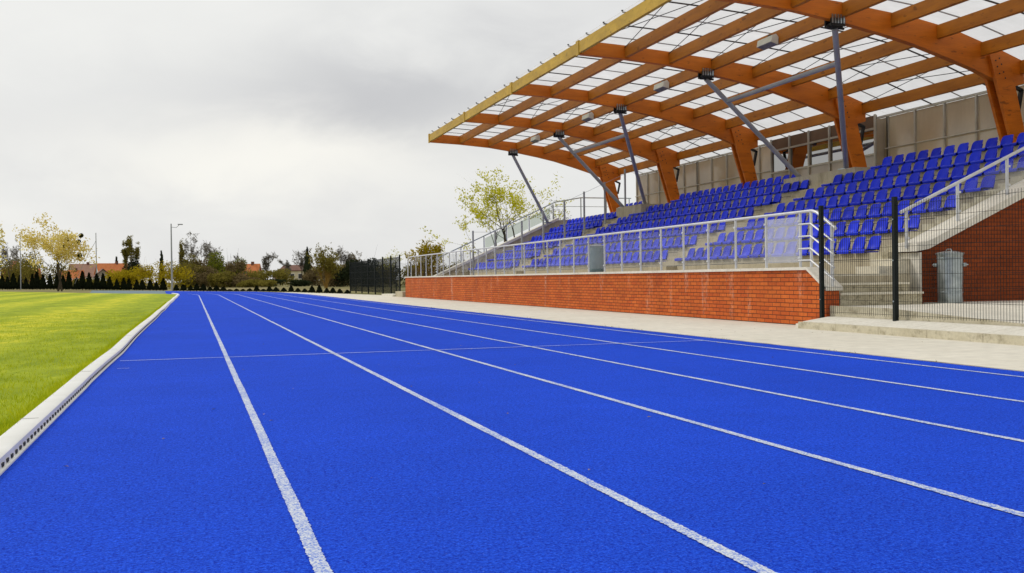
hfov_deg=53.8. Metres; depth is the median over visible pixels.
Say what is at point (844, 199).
stadium seat
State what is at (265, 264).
bare tree
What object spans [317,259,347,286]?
shrub
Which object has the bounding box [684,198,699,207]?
stadium seat
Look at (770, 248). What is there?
stadium seat
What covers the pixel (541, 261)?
stadium seat
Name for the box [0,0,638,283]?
sky
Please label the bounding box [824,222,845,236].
stadium seat
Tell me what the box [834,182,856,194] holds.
stadium seat
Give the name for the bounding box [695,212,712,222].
stadium seat
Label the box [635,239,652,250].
stadium seat
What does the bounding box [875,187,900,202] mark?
stadium seat
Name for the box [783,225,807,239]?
stadium seat
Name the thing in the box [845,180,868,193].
stadium seat
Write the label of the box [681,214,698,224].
stadium seat
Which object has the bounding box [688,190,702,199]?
stadium seat
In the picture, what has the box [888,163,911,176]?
stadium seat
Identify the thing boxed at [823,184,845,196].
stadium seat
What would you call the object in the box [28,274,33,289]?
hedge conifer
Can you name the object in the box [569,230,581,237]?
stadium seat
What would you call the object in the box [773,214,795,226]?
stadium seat
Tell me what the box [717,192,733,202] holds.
stadium seat
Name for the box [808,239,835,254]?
stadium seat
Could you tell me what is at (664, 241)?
stadium seat
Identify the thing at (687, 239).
stadium seat
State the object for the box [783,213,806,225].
stadium seat
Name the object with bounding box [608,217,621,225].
stadium seat
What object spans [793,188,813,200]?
stadium seat
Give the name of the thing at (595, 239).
stadium seat
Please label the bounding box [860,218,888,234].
stadium seat
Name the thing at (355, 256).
bare tree
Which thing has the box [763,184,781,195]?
stadium seat
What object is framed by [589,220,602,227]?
stadium seat
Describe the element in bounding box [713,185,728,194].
stadium seat
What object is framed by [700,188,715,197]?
stadium seat
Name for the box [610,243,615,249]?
stadium seat
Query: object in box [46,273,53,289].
hedge conifer
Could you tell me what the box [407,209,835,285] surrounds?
parapet railing
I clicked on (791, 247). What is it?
stadium seat
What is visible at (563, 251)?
stadium seat
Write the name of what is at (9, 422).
grass
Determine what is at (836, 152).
window pane
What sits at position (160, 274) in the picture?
willow shrub
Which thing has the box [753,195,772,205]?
stadium seat
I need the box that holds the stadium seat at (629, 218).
[617,216,631,224]
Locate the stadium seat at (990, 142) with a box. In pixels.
[972,137,997,151]
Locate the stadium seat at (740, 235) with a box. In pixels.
[722,231,743,243]
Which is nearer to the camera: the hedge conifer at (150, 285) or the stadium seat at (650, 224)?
the stadium seat at (650, 224)
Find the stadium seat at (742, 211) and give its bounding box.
[726,208,745,218]
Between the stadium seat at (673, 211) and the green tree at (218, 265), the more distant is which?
the green tree at (218, 265)
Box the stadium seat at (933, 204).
[912,196,940,213]
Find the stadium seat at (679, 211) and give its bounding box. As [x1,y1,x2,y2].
[667,208,682,217]
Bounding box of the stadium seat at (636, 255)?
[623,252,639,262]
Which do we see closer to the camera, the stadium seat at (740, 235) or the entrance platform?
the entrance platform
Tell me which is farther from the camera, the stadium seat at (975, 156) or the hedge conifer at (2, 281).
the hedge conifer at (2, 281)
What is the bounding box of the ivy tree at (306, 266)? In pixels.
[303,246,312,284]
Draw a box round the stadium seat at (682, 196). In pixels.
[670,193,684,201]
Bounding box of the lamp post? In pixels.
[170,224,182,290]
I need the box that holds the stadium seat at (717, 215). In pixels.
[702,211,720,221]
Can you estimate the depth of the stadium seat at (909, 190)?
22.12 m
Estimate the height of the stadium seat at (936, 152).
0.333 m
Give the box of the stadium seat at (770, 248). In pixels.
[749,243,773,257]
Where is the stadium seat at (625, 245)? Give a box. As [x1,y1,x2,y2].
[611,242,627,251]
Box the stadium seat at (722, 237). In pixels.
[705,233,725,245]
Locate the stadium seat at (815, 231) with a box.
[795,224,818,238]
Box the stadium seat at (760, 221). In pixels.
[744,218,764,229]
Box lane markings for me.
[117,292,1023,572]
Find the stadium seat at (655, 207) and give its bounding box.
[644,205,657,213]
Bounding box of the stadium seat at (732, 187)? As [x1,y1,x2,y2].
[720,184,735,193]
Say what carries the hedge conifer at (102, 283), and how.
on the ground at (344, 288)
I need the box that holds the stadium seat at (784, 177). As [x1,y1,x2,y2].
[771,175,789,185]
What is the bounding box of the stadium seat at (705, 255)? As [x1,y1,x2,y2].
[691,247,712,259]
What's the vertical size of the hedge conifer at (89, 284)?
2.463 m
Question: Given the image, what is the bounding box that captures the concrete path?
[282,292,1023,371]
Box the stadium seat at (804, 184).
[789,180,808,191]
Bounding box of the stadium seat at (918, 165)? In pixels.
[900,160,924,174]
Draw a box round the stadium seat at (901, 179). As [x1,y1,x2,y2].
[882,174,906,188]
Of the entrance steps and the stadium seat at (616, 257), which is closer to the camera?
the entrance steps
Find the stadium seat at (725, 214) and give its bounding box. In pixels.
[710,210,728,220]
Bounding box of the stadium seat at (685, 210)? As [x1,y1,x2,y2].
[673,207,688,216]
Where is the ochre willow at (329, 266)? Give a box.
[306,243,344,287]
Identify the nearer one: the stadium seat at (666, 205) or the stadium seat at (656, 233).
the stadium seat at (656, 233)
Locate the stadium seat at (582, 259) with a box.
[570,255,585,265]
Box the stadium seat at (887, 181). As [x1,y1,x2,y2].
[869,176,893,190]
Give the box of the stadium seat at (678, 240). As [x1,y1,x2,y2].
[663,237,681,248]
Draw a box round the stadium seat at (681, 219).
[668,216,684,225]
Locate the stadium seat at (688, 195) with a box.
[676,192,690,201]
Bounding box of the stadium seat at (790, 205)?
[774,201,794,213]
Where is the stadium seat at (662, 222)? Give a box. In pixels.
[649,219,664,227]
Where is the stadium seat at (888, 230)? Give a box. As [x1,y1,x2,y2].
[874,216,903,233]
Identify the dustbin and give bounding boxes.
[586,243,603,271]
[932,249,967,302]
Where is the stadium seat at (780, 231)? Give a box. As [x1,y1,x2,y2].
[761,227,784,241]
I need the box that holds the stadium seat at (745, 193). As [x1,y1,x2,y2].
[731,190,748,199]
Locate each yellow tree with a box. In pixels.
[0,224,6,277]
[12,212,99,290]
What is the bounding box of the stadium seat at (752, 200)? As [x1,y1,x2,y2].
[736,197,755,208]
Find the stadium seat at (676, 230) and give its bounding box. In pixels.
[662,227,679,236]
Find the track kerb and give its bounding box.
[0,293,178,475]
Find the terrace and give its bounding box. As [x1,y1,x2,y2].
[469,145,1023,290]
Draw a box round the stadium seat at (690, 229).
[676,226,693,235]
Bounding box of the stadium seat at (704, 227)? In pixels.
[690,224,709,234]
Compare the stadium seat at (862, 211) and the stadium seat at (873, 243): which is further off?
the stadium seat at (862, 211)
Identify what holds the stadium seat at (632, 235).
on the terrace
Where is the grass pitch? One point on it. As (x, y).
(41, 304)
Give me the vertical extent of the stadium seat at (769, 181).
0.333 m
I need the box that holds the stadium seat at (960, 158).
[940,153,966,168]
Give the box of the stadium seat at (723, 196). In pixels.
[710,193,726,203]
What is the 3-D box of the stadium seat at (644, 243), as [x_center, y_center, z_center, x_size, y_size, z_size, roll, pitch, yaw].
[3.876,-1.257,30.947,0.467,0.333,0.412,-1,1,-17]
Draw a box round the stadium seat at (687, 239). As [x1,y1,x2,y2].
[670,236,689,247]
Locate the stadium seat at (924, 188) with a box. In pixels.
[903,184,929,199]
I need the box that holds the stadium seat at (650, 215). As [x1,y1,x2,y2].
[638,213,652,221]
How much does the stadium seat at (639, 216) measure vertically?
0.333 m
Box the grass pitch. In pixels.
[0,292,176,427]
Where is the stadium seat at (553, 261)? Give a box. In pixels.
[542,257,556,266]
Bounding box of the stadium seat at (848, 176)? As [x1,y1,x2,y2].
[831,172,852,184]
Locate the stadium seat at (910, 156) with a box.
[893,152,915,164]
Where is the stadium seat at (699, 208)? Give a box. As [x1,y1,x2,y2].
[686,205,702,215]
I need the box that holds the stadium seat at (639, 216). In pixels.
[627,214,641,222]
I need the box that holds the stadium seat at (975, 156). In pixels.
[955,151,981,166]
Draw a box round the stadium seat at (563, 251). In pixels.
[552,247,565,255]
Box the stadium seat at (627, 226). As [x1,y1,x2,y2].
[616,224,630,231]
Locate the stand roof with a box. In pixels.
[428,0,1023,222]
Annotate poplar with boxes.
[120,239,129,268]
[124,236,140,261]
[178,240,186,264]
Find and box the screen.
[635,84,1023,203]
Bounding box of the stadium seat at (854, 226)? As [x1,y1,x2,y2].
[834,220,859,236]
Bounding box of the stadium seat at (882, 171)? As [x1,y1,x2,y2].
[864,167,886,179]
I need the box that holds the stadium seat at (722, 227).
[706,222,725,232]
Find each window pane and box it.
[773,149,787,171]
[791,145,807,167]
[810,140,827,164]
[831,138,842,160]
[862,130,873,154]
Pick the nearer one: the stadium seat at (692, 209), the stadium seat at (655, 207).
the stadium seat at (692, 209)
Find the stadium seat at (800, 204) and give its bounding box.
[783,200,804,212]
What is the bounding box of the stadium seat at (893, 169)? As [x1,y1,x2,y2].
[876,165,898,178]
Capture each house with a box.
[62,268,84,279]
[68,262,95,279]
[92,269,107,281]
[94,261,127,274]
[245,262,261,276]
[280,265,314,283]
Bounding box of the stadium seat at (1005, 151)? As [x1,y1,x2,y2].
[986,146,1013,161]
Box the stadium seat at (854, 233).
[846,219,873,235]
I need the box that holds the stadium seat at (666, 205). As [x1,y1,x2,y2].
[655,203,668,211]
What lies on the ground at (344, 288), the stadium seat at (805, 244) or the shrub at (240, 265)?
the shrub at (240, 265)
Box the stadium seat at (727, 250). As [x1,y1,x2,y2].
[710,246,731,259]
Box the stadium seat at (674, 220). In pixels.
[661,217,677,226]
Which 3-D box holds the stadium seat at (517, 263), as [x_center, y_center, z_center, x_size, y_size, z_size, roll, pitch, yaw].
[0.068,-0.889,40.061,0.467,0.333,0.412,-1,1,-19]
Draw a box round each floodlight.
[530,135,539,142]
[582,112,593,121]
[654,80,668,92]
[757,34,778,49]
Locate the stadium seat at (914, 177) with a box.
[895,172,919,186]
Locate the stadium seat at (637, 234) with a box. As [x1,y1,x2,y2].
[625,232,639,240]
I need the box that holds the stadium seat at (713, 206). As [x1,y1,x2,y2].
[699,203,715,213]
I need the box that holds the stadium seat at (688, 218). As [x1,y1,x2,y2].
[674,215,691,224]
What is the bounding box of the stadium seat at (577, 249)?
[565,246,579,255]
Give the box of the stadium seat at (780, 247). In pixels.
[760,242,785,256]
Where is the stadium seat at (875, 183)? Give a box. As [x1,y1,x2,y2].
[857,178,880,191]
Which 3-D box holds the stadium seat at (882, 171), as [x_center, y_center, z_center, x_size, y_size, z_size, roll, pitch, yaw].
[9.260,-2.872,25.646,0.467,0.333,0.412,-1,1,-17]
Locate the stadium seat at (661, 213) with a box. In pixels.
[649,211,663,219]
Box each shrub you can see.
[0,249,35,281]
[2,237,78,283]
[105,263,148,287]
[123,256,141,285]
[130,257,195,287]
[168,260,208,287]
[178,253,206,285]
[185,256,218,287]
[192,247,230,272]
[207,266,235,287]
[217,267,260,287]
[221,256,246,275]
[236,279,277,287]
[245,266,297,284]
[263,279,313,286]
[302,266,322,285]
[316,269,349,286]
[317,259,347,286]
[334,257,366,286]
[341,252,377,286]
[359,263,401,286]
[377,259,417,286]
[379,262,425,291]
[406,263,454,276]
[434,254,465,271]
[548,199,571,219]
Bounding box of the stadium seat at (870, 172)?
[853,169,874,181]
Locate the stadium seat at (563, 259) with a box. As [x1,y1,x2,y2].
[551,257,565,265]
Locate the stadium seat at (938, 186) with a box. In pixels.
[917,181,945,197]
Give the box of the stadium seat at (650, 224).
[637,220,652,229]
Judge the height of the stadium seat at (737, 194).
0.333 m
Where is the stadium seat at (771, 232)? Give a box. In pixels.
[751,228,774,241]
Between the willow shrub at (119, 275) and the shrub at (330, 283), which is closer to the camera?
the shrub at (330, 283)
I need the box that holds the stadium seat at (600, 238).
[589,236,602,243]
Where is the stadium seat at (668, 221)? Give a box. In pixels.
[655,218,670,227]
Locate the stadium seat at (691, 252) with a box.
[674,248,695,260]
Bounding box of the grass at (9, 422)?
[0,301,166,435]
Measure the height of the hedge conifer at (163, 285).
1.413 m
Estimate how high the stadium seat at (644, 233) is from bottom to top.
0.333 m
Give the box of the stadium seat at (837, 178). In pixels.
[821,174,841,186]
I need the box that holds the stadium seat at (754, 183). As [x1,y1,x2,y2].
[741,180,757,190]
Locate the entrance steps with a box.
[834,259,923,305]
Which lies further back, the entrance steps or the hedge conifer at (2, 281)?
the hedge conifer at (2, 281)
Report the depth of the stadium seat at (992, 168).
21.02 m
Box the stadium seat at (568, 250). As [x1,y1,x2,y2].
[556,247,569,255]
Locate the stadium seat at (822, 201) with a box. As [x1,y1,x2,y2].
[804,197,826,209]
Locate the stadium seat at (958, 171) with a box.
[937,166,963,181]
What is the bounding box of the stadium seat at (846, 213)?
[829,206,853,221]
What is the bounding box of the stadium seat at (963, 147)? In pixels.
[944,142,968,156]
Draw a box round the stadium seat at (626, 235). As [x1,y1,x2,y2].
[614,233,628,241]
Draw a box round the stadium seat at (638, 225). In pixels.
[626,222,640,230]
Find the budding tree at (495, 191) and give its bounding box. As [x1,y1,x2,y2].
[419,165,573,257]
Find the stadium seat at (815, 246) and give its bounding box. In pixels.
[795,240,818,255]
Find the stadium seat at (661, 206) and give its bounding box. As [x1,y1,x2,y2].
[649,204,663,212]
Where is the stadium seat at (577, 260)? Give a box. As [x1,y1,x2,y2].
[565,256,579,265]
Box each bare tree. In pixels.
[0,237,19,279]
[183,232,212,260]
[199,240,222,261]
[233,253,249,273]
[261,252,277,272]
[277,259,291,274]
[292,249,311,278]
[334,246,354,265]
[347,251,363,265]
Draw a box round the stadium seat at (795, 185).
[780,181,798,192]
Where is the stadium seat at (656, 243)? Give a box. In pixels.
[642,239,659,249]
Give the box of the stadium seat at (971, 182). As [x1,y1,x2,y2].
[948,177,977,193]
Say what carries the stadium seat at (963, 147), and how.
on the terrace
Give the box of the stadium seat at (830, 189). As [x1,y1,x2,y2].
[813,185,834,197]
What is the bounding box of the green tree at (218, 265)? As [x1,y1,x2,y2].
[206,249,246,275]
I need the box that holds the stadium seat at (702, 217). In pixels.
[688,213,705,223]
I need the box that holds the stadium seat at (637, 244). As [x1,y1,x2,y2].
[623,241,639,250]
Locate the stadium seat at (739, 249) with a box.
[718,245,741,258]
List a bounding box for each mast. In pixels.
[20,240,21,289]
[75,233,96,282]
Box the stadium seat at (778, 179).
[764,176,780,186]
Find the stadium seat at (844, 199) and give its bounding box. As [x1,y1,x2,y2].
[826,194,849,208]
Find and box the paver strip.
[796,316,1023,345]
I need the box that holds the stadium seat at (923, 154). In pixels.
[905,150,927,162]
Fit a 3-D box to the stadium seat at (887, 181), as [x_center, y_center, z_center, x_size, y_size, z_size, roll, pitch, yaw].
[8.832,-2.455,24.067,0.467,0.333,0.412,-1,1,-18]
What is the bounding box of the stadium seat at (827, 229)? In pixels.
[807,223,829,237]
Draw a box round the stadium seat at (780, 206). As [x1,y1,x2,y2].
[764,203,784,214]
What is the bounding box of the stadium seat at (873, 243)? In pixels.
[851,236,880,252]
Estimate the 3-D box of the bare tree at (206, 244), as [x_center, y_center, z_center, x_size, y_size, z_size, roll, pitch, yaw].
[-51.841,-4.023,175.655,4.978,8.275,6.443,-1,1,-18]
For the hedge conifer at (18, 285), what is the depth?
162.25 m
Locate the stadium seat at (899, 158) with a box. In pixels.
[882,154,903,166]
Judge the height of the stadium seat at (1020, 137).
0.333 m
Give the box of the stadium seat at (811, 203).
[794,199,815,210]
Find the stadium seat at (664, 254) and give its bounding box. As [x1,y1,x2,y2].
[648,250,667,261]
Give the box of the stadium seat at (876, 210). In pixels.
[854,203,880,218]
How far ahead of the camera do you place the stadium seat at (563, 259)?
35.20 m
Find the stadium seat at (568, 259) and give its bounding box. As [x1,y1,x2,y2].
[555,256,570,265]
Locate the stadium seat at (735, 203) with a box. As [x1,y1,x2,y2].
[721,200,738,210]
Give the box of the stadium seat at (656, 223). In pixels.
[643,220,658,228]
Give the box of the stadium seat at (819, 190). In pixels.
[803,187,823,199]
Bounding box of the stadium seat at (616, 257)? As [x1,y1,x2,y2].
[606,253,619,263]
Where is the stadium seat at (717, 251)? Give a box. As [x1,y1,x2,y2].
[699,246,721,259]
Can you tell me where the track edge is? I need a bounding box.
[310,294,1018,370]
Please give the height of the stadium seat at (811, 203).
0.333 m
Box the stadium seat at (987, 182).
[965,175,995,191]
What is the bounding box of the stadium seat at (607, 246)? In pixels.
[605,243,610,250]
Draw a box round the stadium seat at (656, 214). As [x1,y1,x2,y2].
[643,212,658,220]
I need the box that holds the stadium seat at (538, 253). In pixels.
[528,250,540,257]
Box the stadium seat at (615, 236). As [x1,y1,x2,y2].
[603,234,617,242]
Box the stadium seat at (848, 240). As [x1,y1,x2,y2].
[824,238,850,254]
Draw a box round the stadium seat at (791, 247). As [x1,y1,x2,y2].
[771,241,796,256]
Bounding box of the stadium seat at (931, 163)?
[913,158,937,172]
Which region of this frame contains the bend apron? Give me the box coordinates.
[90,290,165,293]
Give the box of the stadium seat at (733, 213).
[718,209,736,219]
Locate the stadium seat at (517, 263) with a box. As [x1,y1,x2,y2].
[507,260,519,267]
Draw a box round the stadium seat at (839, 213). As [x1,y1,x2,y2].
[817,208,841,222]
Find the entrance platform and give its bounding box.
[830,300,1023,326]
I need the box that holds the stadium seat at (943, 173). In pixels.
[922,168,948,183]
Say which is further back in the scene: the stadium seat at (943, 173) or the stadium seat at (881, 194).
the stadium seat at (881, 194)
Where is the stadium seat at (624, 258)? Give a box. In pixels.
[608,253,625,263]
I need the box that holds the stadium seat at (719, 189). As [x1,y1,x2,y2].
[706,187,721,195]
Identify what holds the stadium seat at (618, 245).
on the terrace
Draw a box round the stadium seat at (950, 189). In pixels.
[937,179,961,195]
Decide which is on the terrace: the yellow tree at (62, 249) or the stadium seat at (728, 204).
the stadium seat at (728, 204)
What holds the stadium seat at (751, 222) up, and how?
on the terrace
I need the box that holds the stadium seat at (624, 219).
[613,217,626,224]
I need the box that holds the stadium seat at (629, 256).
[614,252,632,263]
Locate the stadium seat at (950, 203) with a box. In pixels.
[928,195,955,211]
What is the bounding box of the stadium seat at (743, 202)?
[728,198,746,209]
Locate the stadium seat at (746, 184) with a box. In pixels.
[734,182,749,191]
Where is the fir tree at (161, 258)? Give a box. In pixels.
[157,251,163,284]
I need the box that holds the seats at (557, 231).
[468,201,642,269]
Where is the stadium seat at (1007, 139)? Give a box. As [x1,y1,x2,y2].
[987,134,1013,149]
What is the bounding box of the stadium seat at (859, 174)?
[842,171,863,183]
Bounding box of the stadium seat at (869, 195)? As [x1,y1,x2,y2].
[850,191,874,205]
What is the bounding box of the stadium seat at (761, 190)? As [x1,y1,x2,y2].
[747,187,764,197]
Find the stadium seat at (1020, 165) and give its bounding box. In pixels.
[1001,157,1023,172]
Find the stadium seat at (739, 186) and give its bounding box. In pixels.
[727,183,742,192]
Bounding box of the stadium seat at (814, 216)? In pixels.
[794,213,817,224]
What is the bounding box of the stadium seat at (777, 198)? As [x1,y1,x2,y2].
[762,193,781,204]
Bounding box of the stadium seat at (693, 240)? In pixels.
[678,235,696,247]
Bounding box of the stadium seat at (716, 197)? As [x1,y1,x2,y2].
[703,195,719,204]
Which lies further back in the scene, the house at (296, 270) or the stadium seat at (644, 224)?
the house at (296, 270)
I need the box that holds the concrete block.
[382,291,405,296]
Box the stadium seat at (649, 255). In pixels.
[634,251,652,262]
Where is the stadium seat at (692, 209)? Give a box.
[679,206,695,215]
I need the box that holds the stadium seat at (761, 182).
[748,179,764,189]
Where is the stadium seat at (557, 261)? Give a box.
[546,257,559,266]
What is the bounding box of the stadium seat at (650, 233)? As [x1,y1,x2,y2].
[636,230,652,239]
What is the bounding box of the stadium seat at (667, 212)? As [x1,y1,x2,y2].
[655,210,669,219]
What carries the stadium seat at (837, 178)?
on the terrace
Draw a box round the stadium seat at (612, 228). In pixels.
[601,225,614,233]
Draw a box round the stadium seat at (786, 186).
[771,183,789,193]
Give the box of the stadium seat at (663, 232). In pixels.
[649,229,665,238]
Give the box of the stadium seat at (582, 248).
[570,246,584,254]
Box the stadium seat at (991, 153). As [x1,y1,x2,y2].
[970,148,997,163]
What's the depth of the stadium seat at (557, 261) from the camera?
35.70 m
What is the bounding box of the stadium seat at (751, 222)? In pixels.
[737,219,755,229]
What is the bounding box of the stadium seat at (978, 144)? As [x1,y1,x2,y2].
[958,140,982,154]
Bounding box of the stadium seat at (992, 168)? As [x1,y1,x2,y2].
[968,161,996,176]
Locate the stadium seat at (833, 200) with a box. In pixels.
[815,196,837,209]
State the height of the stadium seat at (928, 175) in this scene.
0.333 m
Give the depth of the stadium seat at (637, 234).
33.53 m
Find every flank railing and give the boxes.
[435,197,630,262]
[899,147,1023,247]
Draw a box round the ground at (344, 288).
[0,280,405,294]
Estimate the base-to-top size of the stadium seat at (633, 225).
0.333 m
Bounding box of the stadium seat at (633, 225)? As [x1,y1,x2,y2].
[621,223,635,231]
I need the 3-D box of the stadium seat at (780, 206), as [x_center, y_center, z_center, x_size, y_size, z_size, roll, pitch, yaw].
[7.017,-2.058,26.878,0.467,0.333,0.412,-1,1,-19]
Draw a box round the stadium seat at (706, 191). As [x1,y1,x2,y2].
[694,189,708,198]
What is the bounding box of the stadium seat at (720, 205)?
[706,202,723,212]
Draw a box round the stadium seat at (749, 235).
[732,230,753,243]
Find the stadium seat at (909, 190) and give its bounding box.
[889,185,915,200]
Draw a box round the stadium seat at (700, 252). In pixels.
[682,247,703,260]
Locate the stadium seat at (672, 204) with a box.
[660,202,674,210]
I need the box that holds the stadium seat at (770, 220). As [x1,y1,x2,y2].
[753,217,774,228]
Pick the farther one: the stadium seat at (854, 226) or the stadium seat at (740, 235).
the stadium seat at (740, 235)
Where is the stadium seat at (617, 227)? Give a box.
[606,225,619,232]
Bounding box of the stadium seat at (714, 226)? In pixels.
[698,223,717,233]
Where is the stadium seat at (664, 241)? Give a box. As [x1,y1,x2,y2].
[648,238,666,249]
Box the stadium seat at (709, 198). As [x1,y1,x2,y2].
[696,196,712,205]
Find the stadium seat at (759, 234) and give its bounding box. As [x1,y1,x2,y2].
[741,229,763,242]
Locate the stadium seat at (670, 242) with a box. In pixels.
[655,237,673,248]
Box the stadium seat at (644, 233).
[630,231,646,239]
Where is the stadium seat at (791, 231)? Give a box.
[772,226,796,240]
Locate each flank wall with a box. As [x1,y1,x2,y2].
[433,218,574,275]
[898,179,1023,303]
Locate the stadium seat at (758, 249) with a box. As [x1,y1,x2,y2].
[738,244,762,257]
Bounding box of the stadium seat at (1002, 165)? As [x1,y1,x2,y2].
[984,158,1013,174]
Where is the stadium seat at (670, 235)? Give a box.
[668,226,686,236]
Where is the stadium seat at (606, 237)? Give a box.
[593,235,607,243]
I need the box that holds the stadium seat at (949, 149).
[930,145,954,158]
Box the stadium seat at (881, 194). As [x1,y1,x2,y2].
[862,189,887,203]
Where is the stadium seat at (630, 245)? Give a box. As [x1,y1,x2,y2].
[617,241,633,251]
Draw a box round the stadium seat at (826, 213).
[805,209,829,222]
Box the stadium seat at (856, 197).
[837,193,861,206]
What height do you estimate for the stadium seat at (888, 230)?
0.333 m
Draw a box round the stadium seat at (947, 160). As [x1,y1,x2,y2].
[927,156,951,170]
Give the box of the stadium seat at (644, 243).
[629,240,646,250]
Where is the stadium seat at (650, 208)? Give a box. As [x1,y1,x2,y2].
[639,205,652,213]
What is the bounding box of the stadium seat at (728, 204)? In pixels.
[714,201,730,211]
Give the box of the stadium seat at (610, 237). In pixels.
[598,235,612,242]
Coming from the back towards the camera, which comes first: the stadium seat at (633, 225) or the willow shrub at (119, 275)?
the willow shrub at (119, 275)
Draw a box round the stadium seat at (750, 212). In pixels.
[734,207,753,217]
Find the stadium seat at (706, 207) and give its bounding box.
[692,204,708,214]
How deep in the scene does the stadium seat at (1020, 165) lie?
20.21 m
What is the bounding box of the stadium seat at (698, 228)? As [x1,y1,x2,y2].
[685,225,701,234]
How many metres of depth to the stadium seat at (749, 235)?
25.10 m
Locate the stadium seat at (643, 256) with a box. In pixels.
[627,251,645,262]
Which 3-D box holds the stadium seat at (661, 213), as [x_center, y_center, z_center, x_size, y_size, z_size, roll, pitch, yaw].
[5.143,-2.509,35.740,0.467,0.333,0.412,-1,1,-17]
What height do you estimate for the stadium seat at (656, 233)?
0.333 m
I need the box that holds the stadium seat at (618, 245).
[606,242,620,252]
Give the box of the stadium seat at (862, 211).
[841,205,867,219]
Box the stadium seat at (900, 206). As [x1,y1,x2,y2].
[882,200,909,215]
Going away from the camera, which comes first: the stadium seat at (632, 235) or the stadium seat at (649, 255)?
the stadium seat at (649, 255)
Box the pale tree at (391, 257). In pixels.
[380,246,404,270]
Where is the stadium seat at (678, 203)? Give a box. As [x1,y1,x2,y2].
[666,201,680,209]
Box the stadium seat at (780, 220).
[763,215,784,227]
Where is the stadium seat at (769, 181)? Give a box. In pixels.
[756,178,772,187]
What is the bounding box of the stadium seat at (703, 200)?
[690,197,705,206]
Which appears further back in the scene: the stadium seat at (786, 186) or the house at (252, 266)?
the house at (252, 266)
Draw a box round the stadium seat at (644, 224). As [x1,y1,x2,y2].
[632,221,646,229]
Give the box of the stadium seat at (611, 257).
[607,253,613,261]
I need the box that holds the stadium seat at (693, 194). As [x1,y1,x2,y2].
[682,191,696,200]
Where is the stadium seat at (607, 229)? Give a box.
[596,226,609,233]
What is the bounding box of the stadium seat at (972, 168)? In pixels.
[952,163,979,179]
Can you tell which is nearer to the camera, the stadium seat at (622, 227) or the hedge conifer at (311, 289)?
the stadium seat at (622, 227)
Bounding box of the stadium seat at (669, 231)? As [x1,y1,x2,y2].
[655,228,672,237]
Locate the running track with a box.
[0,291,1023,572]
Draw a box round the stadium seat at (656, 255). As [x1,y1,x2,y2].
[642,250,659,261]
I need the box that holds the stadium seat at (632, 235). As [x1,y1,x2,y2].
[619,232,634,240]
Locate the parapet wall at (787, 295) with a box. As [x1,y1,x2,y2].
[404,267,842,324]
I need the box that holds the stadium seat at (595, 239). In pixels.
[583,236,597,244]
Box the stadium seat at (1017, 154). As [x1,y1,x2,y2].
[1002,144,1023,158]
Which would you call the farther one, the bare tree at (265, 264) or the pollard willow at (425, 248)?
the bare tree at (265, 264)
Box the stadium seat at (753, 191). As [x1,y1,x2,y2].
[739,188,756,198]
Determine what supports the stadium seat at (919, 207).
on the terrace
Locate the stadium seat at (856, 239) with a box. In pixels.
[836,237,865,253]
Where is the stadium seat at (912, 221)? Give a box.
[890,215,919,232]
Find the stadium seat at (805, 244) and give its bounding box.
[783,240,809,255]
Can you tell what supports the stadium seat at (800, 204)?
on the terrace
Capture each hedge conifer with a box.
[0,275,4,289]
[3,277,9,289]
[8,273,16,289]
[16,275,22,289]
[22,278,28,289]
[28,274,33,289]
[32,271,40,289]
[38,274,46,289]
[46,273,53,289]
[52,274,58,289]
[61,276,65,289]
[63,272,72,289]
[72,277,78,289]
[77,270,85,289]
[84,272,92,289]
[92,273,99,289]
[98,273,106,289]
[105,276,113,289]
[113,279,119,289]
[119,277,126,289]
[124,278,132,289]
[133,280,139,289]
[138,280,145,289]
[146,279,153,290]
[152,282,158,290]
[159,278,167,290]
[173,284,179,290]
[179,284,186,290]
[193,283,199,290]
[199,284,206,290]
[212,285,219,290]
[288,285,293,291]
[307,286,314,292]
[316,285,322,292]
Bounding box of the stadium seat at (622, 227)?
[610,224,624,232]
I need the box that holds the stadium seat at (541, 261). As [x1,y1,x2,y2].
[530,258,543,266]
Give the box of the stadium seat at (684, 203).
[671,200,686,208]
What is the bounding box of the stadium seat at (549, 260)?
[538,258,551,266]
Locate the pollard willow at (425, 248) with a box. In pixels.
[404,236,445,275]
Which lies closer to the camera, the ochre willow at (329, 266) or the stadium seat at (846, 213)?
the stadium seat at (846, 213)
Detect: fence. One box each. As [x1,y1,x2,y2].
[349,255,400,293]
[472,169,625,274]
[818,188,1023,322]
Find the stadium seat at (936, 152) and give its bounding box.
[918,147,941,160]
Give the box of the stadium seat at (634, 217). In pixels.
[623,215,636,223]
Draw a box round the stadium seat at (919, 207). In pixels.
[898,198,925,214]
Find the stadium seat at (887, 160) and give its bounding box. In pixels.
[870,156,891,168]
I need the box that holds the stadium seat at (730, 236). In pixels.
[713,232,734,244]
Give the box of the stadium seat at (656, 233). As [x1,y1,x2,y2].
[643,230,658,238]
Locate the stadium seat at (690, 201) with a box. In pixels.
[677,199,692,207]
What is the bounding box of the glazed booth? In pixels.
[770,114,884,182]
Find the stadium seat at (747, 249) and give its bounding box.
[728,244,751,258]
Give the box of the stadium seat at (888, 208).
[869,202,891,217]
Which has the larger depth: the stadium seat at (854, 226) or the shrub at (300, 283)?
the shrub at (300, 283)
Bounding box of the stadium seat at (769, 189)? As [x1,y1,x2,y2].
[754,186,772,196]
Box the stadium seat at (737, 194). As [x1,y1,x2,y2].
[724,191,740,201]
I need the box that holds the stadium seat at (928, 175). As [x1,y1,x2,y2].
[908,170,934,185]
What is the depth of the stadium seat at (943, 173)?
22.35 m
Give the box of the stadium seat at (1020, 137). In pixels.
[1002,132,1023,146]
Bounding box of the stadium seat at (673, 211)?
[661,209,675,218]
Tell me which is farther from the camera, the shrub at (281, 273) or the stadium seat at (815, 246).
the shrub at (281, 273)
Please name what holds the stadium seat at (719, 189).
on the terrace
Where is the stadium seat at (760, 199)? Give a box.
[745,196,763,207]

